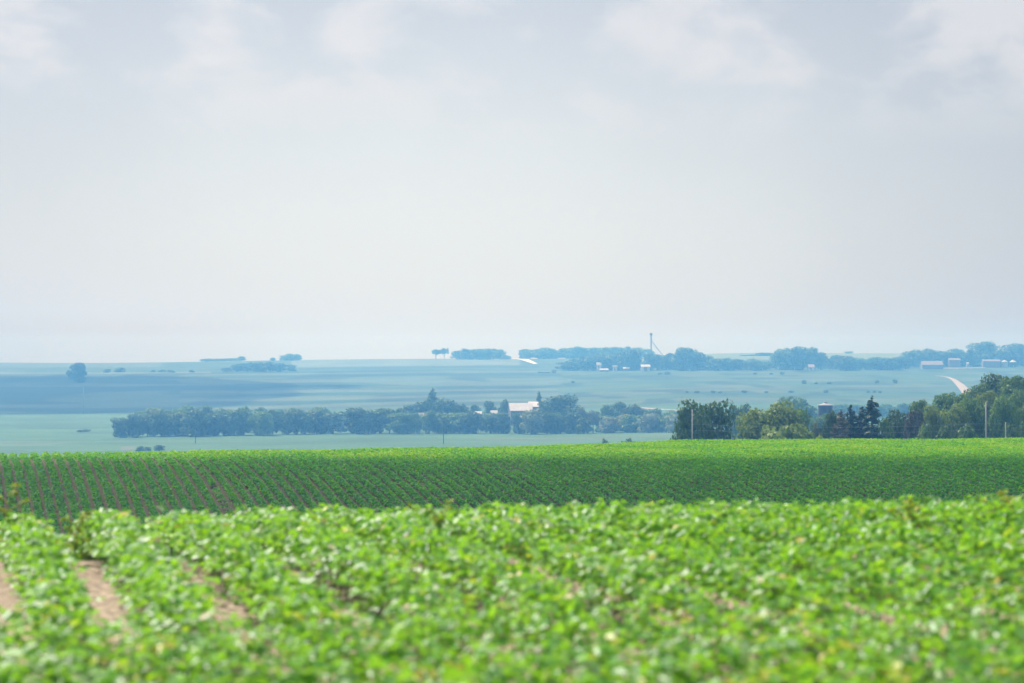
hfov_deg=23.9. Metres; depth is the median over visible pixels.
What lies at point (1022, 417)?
broadleaf tree
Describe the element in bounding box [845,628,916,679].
soybean plant
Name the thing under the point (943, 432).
shrub
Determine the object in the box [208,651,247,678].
soybean plant
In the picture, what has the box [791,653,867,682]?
soybean plant
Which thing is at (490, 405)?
broadleaf tree
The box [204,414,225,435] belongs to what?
broadleaf tree
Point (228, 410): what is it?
broadleaf tree
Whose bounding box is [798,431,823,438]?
shrub
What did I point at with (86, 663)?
soybean plant
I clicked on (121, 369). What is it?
shrub
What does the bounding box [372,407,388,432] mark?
broadleaf tree
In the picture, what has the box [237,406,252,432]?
broadleaf tree
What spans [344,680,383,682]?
soybean plant
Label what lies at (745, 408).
broadleaf tree
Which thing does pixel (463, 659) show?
soybean plant
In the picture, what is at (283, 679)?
soybean plant
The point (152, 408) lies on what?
broadleaf tree
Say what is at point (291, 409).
broadleaf tree
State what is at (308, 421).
broadleaf tree
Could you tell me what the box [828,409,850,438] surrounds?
spruce tree
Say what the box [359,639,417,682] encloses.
soybean plant
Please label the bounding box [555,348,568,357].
broadleaf tree
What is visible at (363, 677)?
soybean plant
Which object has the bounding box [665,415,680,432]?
broadleaf tree
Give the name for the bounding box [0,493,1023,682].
soybean canopy
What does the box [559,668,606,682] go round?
soybean plant
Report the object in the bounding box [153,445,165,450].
shrub
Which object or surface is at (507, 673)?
soybean plant
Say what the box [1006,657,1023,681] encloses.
soybean plant
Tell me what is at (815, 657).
soybean plant
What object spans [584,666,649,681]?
soybean plant
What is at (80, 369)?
broadleaf tree
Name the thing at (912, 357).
broadleaf tree
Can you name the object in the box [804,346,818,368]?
broadleaf tree
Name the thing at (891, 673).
soybean plant
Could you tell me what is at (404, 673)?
soybean plant
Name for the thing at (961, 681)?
soybean plant
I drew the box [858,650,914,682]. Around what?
soybean plant
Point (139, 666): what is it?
soybean plant
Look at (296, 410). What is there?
broadleaf tree
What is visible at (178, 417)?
broadleaf tree
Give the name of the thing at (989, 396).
broadleaf tree
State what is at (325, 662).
soybean plant
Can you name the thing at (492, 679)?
soybean plant
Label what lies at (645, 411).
broadleaf tree
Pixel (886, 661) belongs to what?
soybean plant
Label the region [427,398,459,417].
broadleaf tree
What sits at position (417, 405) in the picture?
broadleaf tree
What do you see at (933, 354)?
broadleaf tree
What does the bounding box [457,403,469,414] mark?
broadleaf tree
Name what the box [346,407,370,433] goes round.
broadleaf tree
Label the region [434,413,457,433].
broadleaf tree
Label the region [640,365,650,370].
barn
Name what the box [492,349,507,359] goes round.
broadleaf tree
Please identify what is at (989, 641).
soybean plant
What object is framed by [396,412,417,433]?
broadleaf tree
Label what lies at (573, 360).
broadleaf tree
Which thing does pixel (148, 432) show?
broadleaf tree
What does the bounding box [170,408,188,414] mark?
broadleaf tree
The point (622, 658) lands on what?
soybean plant
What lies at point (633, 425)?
broadleaf tree
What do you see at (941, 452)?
soybean rows
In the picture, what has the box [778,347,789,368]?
broadleaf tree
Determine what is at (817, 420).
broadleaf tree
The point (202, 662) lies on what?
soybean plant
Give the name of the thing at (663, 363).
broadleaf tree
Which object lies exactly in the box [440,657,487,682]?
soybean plant
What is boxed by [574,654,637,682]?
soybean plant
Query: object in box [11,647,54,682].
soybean plant
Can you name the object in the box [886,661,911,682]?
soybean plant
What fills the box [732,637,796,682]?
soybean plant
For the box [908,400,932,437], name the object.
broadleaf tree
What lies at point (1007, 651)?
soybean plant
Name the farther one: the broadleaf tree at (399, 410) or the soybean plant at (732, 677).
the broadleaf tree at (399, 410)
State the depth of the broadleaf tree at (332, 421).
1181.36 m
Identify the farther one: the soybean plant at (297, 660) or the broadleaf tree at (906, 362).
the broadleaf tree at (906, 362)
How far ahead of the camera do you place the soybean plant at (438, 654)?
12.07 m
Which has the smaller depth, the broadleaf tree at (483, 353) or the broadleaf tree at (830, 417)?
the broadleaf tree at (830, 417)
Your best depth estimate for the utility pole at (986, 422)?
329.87 m
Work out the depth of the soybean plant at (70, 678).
11.17 m
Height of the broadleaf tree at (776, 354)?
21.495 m
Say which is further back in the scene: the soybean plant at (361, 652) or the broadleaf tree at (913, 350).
the broadleaf tree at (913, 350)
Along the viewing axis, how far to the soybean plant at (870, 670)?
11.17 m
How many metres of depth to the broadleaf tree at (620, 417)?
1154.40 m
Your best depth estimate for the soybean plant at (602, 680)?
9.96 m
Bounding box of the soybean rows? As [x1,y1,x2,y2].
[0,437,1023,560]
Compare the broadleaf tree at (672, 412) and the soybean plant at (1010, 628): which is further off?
the broadleaf tree at (672, 412)
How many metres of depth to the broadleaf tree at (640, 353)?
2397.89 m
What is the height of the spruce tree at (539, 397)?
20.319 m
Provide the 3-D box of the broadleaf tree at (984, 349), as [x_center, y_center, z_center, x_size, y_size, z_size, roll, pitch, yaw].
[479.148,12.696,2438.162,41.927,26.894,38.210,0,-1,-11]
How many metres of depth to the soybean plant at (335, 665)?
11.94 m
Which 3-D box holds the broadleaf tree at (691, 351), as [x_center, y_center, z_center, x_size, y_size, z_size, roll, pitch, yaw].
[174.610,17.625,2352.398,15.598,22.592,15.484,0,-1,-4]
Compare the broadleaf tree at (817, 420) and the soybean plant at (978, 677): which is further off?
the broadleaf tree at (817, 420)
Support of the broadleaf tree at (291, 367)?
on the ground
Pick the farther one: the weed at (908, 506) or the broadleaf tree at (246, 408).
the broadleaf tree at (246, 408)
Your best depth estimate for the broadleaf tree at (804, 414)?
361.90 m
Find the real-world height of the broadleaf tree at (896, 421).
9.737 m
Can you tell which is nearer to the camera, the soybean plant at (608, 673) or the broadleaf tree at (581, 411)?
the soybean plant at (608, 673)
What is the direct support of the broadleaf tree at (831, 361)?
on the ground
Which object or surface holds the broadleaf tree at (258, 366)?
on the ground
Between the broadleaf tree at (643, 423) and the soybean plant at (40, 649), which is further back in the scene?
the broadleaf tree at (643, 423)
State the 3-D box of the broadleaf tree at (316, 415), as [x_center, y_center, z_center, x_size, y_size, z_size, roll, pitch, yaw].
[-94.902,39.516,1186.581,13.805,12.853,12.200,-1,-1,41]
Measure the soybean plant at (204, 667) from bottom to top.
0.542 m
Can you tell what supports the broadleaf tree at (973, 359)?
on the ground
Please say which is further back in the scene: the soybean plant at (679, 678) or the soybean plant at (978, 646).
the soybean plant at (978, 646)
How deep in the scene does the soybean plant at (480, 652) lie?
11.31 m
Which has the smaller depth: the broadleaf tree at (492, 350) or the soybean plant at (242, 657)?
the soybean plant at (242, 657)
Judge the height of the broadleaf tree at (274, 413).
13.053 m
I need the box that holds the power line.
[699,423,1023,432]
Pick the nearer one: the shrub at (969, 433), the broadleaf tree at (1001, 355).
the shrub at (969, 433)
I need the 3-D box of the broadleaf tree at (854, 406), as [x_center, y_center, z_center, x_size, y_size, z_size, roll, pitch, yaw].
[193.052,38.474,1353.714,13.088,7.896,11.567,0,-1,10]
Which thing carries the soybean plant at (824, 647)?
on the ground
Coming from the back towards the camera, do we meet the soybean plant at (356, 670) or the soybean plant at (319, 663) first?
the soybean plant at (319, 663)
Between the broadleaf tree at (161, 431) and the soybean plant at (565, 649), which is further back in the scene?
the broadleaf tree at (161, 431)
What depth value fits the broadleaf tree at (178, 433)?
1169.44 m
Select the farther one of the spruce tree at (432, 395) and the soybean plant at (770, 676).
the spruce tree at (432, 395)
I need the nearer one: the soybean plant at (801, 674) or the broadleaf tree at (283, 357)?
the soybean plant at (801, 674)
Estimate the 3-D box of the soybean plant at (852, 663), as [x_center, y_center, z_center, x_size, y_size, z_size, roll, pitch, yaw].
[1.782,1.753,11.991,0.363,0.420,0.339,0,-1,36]
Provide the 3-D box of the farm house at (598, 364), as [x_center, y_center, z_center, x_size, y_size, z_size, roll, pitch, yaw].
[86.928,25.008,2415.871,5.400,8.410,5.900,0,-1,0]
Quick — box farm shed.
[599,368,608,371]
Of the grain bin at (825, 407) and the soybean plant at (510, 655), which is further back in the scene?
the grain bin at (825, 407)
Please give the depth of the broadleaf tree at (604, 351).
2901.00 m
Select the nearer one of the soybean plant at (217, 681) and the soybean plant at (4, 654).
the soybean plant at (217, 681)
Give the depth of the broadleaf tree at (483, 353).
2887.97 m
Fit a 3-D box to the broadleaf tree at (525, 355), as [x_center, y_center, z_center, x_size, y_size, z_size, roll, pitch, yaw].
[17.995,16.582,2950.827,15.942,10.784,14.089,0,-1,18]
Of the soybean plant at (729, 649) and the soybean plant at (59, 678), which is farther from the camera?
the soybean plant at (729, 649)
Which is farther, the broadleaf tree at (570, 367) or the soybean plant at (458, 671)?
the broadleaf tree at (570, 367)
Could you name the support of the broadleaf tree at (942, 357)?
on the ground
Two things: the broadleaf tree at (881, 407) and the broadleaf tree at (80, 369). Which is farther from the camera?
the broadleaf tree at (80, 369)
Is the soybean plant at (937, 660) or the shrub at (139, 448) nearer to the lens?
the soybean plant at (937, 660)
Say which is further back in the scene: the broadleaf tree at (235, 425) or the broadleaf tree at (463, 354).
the broadleaf tree at (463, 354)
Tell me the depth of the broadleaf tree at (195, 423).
1154.54 m
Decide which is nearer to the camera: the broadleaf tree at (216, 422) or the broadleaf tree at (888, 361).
the broadleaf tree at (216, 422)
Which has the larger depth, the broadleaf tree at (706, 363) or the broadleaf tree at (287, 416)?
the broadleaf tree at (706, 363)
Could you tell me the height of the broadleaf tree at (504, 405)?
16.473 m
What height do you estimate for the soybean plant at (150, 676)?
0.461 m
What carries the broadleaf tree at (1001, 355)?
on the ground
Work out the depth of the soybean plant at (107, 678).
10.57 m
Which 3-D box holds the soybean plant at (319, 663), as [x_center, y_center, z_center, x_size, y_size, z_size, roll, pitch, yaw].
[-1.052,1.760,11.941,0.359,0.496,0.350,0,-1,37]
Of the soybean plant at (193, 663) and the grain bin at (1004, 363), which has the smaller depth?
the soybean plant at (193, 663)
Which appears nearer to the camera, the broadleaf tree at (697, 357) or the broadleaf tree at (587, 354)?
the broadleaf tree at (697, 357)
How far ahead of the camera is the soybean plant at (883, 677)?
11.31 m
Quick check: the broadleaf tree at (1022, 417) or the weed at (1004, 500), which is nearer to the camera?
the weed at (1004, 500)
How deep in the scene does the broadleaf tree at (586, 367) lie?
2432.35 m
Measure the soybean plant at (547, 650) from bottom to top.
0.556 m
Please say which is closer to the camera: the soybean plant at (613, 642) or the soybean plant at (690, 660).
the soybean plant at (690, 660)
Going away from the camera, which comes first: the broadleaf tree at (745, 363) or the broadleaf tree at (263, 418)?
the broadleaf tree at (263, 418)
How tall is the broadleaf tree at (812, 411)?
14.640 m
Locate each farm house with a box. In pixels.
[507,403,532,424]
[528,402,538,409]
[596,362,601,370]
[807,364,814,370]
[920,361,942,368]
[947,358,960,366]
[981,359,1000,366]
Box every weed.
[0,483,29,562]
[60,510,97,564]
[420,499,459,544]
[887,498,924,559]
[981,489,1014,522]
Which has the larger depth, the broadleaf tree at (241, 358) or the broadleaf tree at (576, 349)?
the broadleaf tree at (241, 358)
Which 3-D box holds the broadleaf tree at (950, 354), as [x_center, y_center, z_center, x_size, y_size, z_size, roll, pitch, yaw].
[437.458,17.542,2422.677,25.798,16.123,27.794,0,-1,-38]
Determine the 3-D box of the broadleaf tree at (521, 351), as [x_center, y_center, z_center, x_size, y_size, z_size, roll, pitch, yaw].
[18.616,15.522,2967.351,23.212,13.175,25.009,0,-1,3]
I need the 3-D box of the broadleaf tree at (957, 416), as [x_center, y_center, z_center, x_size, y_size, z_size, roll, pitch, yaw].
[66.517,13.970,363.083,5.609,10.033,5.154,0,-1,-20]
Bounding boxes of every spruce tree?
[427,388,438,405]
[535,391,542,410]
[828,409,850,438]
[845,405,861,438]
[852,405,870,437]
[862,396,884,438]
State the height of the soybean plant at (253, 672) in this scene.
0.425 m
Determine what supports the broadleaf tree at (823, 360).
on the ground
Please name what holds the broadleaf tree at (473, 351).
on the ground
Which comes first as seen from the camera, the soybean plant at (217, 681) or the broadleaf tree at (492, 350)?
the soybean plant at (217, 681)
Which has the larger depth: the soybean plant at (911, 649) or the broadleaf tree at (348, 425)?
the broadleaf tree at (348, 425)
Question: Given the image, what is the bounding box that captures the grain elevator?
[650,333,662,354]
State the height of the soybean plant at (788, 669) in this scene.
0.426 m
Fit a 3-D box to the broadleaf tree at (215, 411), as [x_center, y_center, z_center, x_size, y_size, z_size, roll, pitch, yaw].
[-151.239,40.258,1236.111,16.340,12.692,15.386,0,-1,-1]
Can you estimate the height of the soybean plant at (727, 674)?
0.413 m
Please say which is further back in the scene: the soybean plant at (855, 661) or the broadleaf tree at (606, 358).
the broadleaf tree at (606, 358)
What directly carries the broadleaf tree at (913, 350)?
on the ground
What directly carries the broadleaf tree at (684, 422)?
on the ground
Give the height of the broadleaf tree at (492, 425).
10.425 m
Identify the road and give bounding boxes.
[520,359,537,363]
[942,376,970,393]
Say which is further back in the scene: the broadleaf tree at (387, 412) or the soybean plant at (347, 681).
the broadleaf tree at (387, 412)
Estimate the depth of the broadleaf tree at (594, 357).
2428.50 m
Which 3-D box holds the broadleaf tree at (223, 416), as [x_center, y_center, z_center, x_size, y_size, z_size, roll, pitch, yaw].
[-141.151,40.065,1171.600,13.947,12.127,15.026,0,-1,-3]
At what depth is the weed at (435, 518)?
22.17 m
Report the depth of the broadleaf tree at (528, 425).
1155.58 m
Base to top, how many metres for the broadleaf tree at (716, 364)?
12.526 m
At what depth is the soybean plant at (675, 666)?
11.96 m
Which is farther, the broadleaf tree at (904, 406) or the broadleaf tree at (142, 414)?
the broadleaf tree at (904, 406)
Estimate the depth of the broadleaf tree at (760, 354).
2789.80 m
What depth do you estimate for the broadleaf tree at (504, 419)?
1171.17 m
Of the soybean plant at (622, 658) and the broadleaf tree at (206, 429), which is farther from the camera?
the broadleaf tree at (206, 429)
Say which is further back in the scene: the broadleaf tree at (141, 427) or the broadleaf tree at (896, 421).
the broadleaf tree at (141, 427)
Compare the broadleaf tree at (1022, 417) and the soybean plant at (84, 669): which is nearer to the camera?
the soybean plant at (84, 669)
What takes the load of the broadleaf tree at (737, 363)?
on the ground
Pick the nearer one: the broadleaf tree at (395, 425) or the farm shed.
the broadleaf tree at (395, 425)
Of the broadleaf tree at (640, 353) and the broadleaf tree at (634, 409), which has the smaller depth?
the broadleaf tree at (634, 409)
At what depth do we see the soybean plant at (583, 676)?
10.59 m
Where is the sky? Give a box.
[0,0,1023,362]
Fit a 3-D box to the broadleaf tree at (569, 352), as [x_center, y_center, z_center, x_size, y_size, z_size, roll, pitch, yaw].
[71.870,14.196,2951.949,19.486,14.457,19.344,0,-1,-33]
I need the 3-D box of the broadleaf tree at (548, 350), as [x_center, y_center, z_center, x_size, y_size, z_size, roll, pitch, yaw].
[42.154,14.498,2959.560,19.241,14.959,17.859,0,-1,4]
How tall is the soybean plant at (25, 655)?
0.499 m
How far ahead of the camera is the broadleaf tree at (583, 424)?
1148.87 m
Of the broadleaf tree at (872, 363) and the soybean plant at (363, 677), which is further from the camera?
the broadleaf tree at (872, 363)
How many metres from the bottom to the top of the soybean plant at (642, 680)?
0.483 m
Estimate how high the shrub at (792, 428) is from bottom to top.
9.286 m
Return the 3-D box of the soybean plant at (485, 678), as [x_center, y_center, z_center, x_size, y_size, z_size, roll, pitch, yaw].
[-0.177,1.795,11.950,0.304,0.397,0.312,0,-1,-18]
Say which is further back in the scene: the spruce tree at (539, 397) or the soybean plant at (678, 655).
the spruce tree at (539, 397)
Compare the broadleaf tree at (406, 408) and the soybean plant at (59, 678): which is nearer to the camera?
the soybean plant at (59, 678)
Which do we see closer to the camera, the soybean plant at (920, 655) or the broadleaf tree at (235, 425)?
the soybean plant at (920, 655)
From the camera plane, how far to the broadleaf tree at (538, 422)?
1160.45 m
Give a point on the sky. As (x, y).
(181, 180)
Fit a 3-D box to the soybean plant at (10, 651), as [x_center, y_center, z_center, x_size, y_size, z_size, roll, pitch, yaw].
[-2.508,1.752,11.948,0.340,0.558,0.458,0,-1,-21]
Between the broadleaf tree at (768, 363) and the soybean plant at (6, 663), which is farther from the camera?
the broadleaf tree at (768, 363)
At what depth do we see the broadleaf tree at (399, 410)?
1189.63 m
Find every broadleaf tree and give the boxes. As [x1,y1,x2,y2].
[65,362,86,382]
[110,417,129,437]
[124,413,139,437]
[126,411,147,432]
[127,415,145,436]
[140,415,153,435]
[145,407,169,415]
[147,411,174,436]
[152,412,175,435]
[169,412,183,435]
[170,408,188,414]
[171,412,189,435]
[179,409,210,436]
[180,405,199,418]
[190,413,213,435]
[196,405,212,414]
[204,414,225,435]
[209,408,227,425]
[216,412,233,435]
[218,408,235,422]
[221,367,231,370]
[225,409,246,435]
[230,364,242,370]
[236,356,246,360]
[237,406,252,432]
[240,362,253,370]
[240,410,253,434]
[245,411,273,434]
[250,362,264,371]
[252,407,266,430]
[255,411,273,435]
[262,361,275,371]
[268,410,281,434]
[273,363,287,371]
[275,410,303,434]
[277,407,297,429]
[279,355,288,360]
[285,353,296,360]
[285,364,296,370]
[289,409,304,433]
[292,411,316,433]
[293,354,301,360]
[310,409,326,433]
[312,407,330,412]
[318,412,329,430]
[320,411,348,433]
[343,414,356,431]
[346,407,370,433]
[361,409,378,433]
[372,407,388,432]
[379,408,395,433]
[386,412,410,433]
[395,407,405,414]
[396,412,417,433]
[403,404,414,423]
[410,401,422,413]
[410,412,423,432]
[419,400,434,421]
[419,410,437,433]
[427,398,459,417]
[431,349,440,358]
[432,414,446,433]
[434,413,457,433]
[439,348,448,358]
[444,412,471,432]
[450,350,460,358]
[455,414,473,433]
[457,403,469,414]
[459,348,470,359]
[464,411,484,433]
[469,349,481,359]
[470,404,482,417]
[471,348,488,359]
[480,412,495,432]
[483,400,496,422]
[487,413,509,433]
[488,348,498,358]
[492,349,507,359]
[496,412,511,433]
[497,399,507,423]
[511,413,525,433]
[518,349,532,358]
[518,409,544,433]
[521,351,530,358]
[529,349,546,358]
[530,410,542,433]
[535,412,557,433]
[537,393,580,426]
[541,347,552,358]
[548,412,561,432]
[549,351,564,358]
[554,361,578,370]
[554,414,567,433]
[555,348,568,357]
[562,413,580,433]
[563,347,573,358]
[563,359,579,369]
[571,346,585,357]
[573,417,593,433]
[577,348,590,357]
[577,407,588,432]
[579,356,594,370]
[583,347,601,356]
[583,354,604,370]
[586,410,599,432]
[594,415,611,432]
[597,356,616,369]
[598,404,614,421]
[598,417,623,432]
[599,347,611,355]
[606,355,620,369]
[607,346,619,354]
[609,401,629,430]
[616,350,628,369]
[616,414,631,432]
[617,347,624,355]
[619,404,643,430]
[620,414,642,432]
[623,349,640,369]
[624,349,642,370]
[636,412,662,432]
[637,408,649,415]
[640,349,655,356]
[642,353,657,369]
[645,408,663,419]
[648,354,663,369]
[655,415,672,431]
[659,354,672,369]
[663,352,677,369]
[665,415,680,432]
[667,410,678,415]
[668,347,691,370]
[670,399,711,439]
[683,348,697,366]
[689,352,705,369]
[691,355,713,369]
[699,398,736,439]
[701,359,715,369]
[706,358,724,370]
[718,357,732,370]
[726,359,740,369]
[727,403,750,438]
[733,359,744,369]
[735,407,780,439]
[739,399,808,432]
[743,358,755,369]
[746,360,763,370]
[754,352,765,355]
[759,361,775,369]
[769,349,787,369]
[777,396,791,421]
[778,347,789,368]
[778,406,812,438]
[782,347,802,369]
[784,347,807,369]
[785,395,811,429]
[792,346,811,369]
[803,404,817,430]
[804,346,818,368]
[809,416,826,435]
[811,422,819,437]
[813,352,828,369]
[820,410,839,438]
[827,355,834,369]
[832,355,845,369]
[833,355,856,369]
[833,404,848,416]
[845,403,861,415]
[852,358,869,369]
[853,405,867,415]
[864,357,877,369]
[874,357,888,369]
[874,404,888,417]
[874,417,895,438]
[875,357,884,369]
[878,404,894,415]
[880,357,904,369]
[885,409,908,438]
[889,357,909,369]
[890,403,909,415]
[899,351,924,365]
[903,408,925,438]
[908,349,921,365]
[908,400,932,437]
[917,348,932,360]
[922,351,944,362]
[922,403,949,438]
[924,350,947,361]
[932,392,957,436]
[937,401,973,438]
[941,351,961,365]
[947,348,965,365]
[949,394,969,438]
[954,350,970,365]
[956,395,987,437]
[962,383,993,401]
[963,349,978,366]
[965,341,1003,365]
[972,390,1002,437]
[980,372,1006,400]
[987,393,1020,437]
[993,350,1008,366]
[996,374,1023,401]
[1001,343,1023,365]
[1004,387,1023,437]
[1018,400,1023,435]
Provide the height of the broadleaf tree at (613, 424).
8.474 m
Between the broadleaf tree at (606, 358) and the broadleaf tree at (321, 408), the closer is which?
the broadleaf tree at (321, 408)
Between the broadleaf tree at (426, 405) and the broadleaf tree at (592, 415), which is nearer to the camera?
the broadleaf tree at (592, 415)
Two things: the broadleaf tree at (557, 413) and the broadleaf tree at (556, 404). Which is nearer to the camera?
the broadleaf tree at (557, 413)
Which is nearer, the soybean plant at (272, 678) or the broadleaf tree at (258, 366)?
the soybean plant at (272, 678)
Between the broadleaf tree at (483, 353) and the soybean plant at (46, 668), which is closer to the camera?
the soybean plant at (46, 668)
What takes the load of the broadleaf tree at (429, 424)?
on the ground
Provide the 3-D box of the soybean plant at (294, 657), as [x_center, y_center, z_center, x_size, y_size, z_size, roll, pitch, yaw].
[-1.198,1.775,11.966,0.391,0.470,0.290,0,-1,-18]
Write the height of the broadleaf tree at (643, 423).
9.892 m
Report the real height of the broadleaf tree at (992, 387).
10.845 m
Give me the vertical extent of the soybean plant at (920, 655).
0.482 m
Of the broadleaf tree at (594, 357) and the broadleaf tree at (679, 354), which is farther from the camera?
the broadleaf tree at (594, 357)
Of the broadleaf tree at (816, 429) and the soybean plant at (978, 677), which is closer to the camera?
the soybean plant at (978, 677)
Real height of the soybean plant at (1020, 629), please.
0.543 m
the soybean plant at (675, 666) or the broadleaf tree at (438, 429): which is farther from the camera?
the broadleaf tree at (438, 429)
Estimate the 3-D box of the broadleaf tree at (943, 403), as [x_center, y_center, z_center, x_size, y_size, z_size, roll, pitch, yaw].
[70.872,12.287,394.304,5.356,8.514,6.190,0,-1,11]
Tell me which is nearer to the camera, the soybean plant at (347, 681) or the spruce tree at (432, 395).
the soybean plant at (347, 681)
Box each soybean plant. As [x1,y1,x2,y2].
[0,640,42,682]
[0,647,61,682]
[0,648,13,682]
[0,658,14,671]
[0,664,28,682]
[0,664,62,682]
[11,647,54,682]
[11,652,58,682]
[15,648,90,682]
[22,646,89,682]
[27,675,44,681]
[58,652,97,681]
[59,668,109,682]
[60,664,100,682]
[68,665,106,682]
[72,664,133,682]
[76,658,149,682]
[91,674,125,682]
[93,668,133,682]
[98,669,122,682]
[100,677,111,682]
[104,654,172,680]
[110,661,154,677]
[114,633,185,682]
[132,670,169,682]
[137,676,187,682]
[150,652,199,682]
[153,649,228,682]
[157,662,205,682]
[169,653,224,682]
[175,649,225,682]
[183,643,253,682]
[195,666,233,682]
[202,676,226,682]
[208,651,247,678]
[224,655,278,682]
[238,659,280,682]
[239,660,281,682]
[247,658,316,682]
[257,645,328,682]
[260,653,309,682]
[271,674,318,682]
[276,667,328,682]
[298,653,364,680]
[309,657,341,682]
[316,641,377,682]
[320,626,395,682]
[333,661,406,682]
[338,665,383,682]
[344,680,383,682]
[350,664,394,682]
[357,655,414,682]
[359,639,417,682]
[366,660,413,682]
[368,656,441,682]
[369,623,452,682]
[385,674,398,678]
[393,672,423,682]
[406,639,450,682]
[418,665,489,682]
[426,655,474,682]
[434,665,485,682]
[438,638,502,682]
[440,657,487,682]
[464,640,526,680]
[474,662,503,682]
[483,648,542,682]
[483,661,528,682]
[485,649,554,682]
[488,676,503,682]
[490,652,552,682]
[492,668,506,680]
[504,656,565,682]
[514,629,567,682]
[523,653,578,682]
[528,673,596,682]
[534,631,593,681]
[538,661,589,682]
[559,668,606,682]
[565,670,620,681]
[573,661,634,680]
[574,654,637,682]
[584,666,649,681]
[584,674,640,682]
[599,678,623,682]
[601,630,678,682]
[604,633,656,678]
[607,652,669,681]
[620,649,691,682]
[629,663,658,682]
[637,678,666,682]
[645,658,708,677]
[647,655,709,682]
[653,635,718,678]
[658,662,707,682]
[668,659,713,677]
[673,630,749,677]
[673,678,725,682]
[689,672,746,682]
[708,639,760,678]
[724,656,759,677]
[726,668,780,682]
[730,659,777,682]
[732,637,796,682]
[738,676,756,682]
[745,659,790,682]
[756,655,822,678]
[758,660,810,682]
[760,652,801,682]
[763,673,781,682]
[778,665,798,682]
[779,639,848,682]
[785,630,854,682]
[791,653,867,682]
[799,655,846,682]
[803,646,857,678]
[810,651,878,679]
[822,662,891,682]
[824,674,862,682]
[826,649,882,674]
[835,655,888,682]
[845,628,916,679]
[846,648,906,682]
[855,672,904,682]
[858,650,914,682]
[870,669,903,682]
[871,651,932,682]
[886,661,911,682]
[891,666,947,682]
[898,644,960,682]
[902,642,945,679]
[908,672,970,682]
[909,672,963,682]
[911,647,971,682]
[932,656,968,677]
[934,638,1001,680]
[948,651,1005,682]
[948,666,998,682]
[954,657,998,682]
[965,668,1008,682]
[967,638,1017,678]
[970,619,1023,682]
[972,644,1023,681]
[985,677,1010,682]
[991,647,1023,682]
[1004,627,1023,638]
[1004,676,1023,682]
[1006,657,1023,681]
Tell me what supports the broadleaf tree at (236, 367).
on the ground
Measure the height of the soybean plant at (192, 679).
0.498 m
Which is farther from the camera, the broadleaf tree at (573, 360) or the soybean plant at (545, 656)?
the broadleaf tree at (573, 360)
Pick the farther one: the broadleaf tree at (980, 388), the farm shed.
the farm shed
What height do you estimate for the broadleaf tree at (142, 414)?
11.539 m
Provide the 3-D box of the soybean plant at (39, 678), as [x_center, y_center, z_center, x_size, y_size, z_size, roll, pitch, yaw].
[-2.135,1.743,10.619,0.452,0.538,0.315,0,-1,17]
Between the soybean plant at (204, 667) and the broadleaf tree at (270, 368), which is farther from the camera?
the broadleaf tree at (270, 368)
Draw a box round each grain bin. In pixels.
[817,402,833,421]
[1001,360,1007,367]
[1010,360,1015,366]
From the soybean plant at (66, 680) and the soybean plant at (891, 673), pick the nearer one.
the soybean plant at (891, 673)
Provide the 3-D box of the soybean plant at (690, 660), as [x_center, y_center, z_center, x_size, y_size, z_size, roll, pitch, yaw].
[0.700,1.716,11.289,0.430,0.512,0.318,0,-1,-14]
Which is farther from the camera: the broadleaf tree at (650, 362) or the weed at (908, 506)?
the broadleaf tree at (650, 362)
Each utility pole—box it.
[692,409,692,438]
[985,402,986,437]
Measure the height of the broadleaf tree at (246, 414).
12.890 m
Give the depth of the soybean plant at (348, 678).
11.25 m
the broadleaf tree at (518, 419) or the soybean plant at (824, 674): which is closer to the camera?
the soybean plant at (824, 674)
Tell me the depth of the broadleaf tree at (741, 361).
2325.40 m
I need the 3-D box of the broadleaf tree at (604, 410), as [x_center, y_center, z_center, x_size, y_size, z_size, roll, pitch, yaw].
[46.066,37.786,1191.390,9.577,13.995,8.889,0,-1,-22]
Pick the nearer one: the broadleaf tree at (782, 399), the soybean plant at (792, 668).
the soybean plant at (792, 668)
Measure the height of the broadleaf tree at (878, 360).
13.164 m
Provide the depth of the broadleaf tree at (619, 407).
1184.57 m
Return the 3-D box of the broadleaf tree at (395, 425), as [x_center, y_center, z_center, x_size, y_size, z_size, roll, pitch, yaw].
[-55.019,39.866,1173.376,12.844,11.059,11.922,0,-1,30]
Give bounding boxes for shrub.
[114,367,124,371]
[135,446,145,450]
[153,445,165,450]
[759,424,779,439]
[766,423,807,438]
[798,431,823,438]
[914,422,934,438]
[932,424,949,438]
[958,423,978,438]
[1002,422,1023,437]
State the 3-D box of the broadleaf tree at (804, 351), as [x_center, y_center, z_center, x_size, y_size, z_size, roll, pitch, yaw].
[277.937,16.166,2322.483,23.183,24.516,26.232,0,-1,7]
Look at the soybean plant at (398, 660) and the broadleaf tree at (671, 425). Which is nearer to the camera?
the soybean plant at (398, 660)
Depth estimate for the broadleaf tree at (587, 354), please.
2951.78 m
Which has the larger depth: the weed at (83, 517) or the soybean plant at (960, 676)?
the weed at (83, 517)
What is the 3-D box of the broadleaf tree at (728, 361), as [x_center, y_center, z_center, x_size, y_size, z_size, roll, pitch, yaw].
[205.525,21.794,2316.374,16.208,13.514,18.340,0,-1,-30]
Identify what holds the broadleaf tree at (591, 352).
on the ground
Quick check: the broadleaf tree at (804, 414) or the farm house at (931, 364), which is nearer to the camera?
the broadleaf tree at (804, 414)
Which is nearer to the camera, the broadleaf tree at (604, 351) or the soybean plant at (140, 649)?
the soybean plant at (140, 649)
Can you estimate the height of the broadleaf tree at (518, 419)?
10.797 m
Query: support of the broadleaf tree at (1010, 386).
on the ground
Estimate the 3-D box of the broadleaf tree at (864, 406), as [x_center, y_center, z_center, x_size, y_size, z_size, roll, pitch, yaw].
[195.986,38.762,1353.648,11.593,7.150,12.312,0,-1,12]
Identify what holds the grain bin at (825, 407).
on the ground
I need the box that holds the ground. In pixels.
[0,353,1023,682]

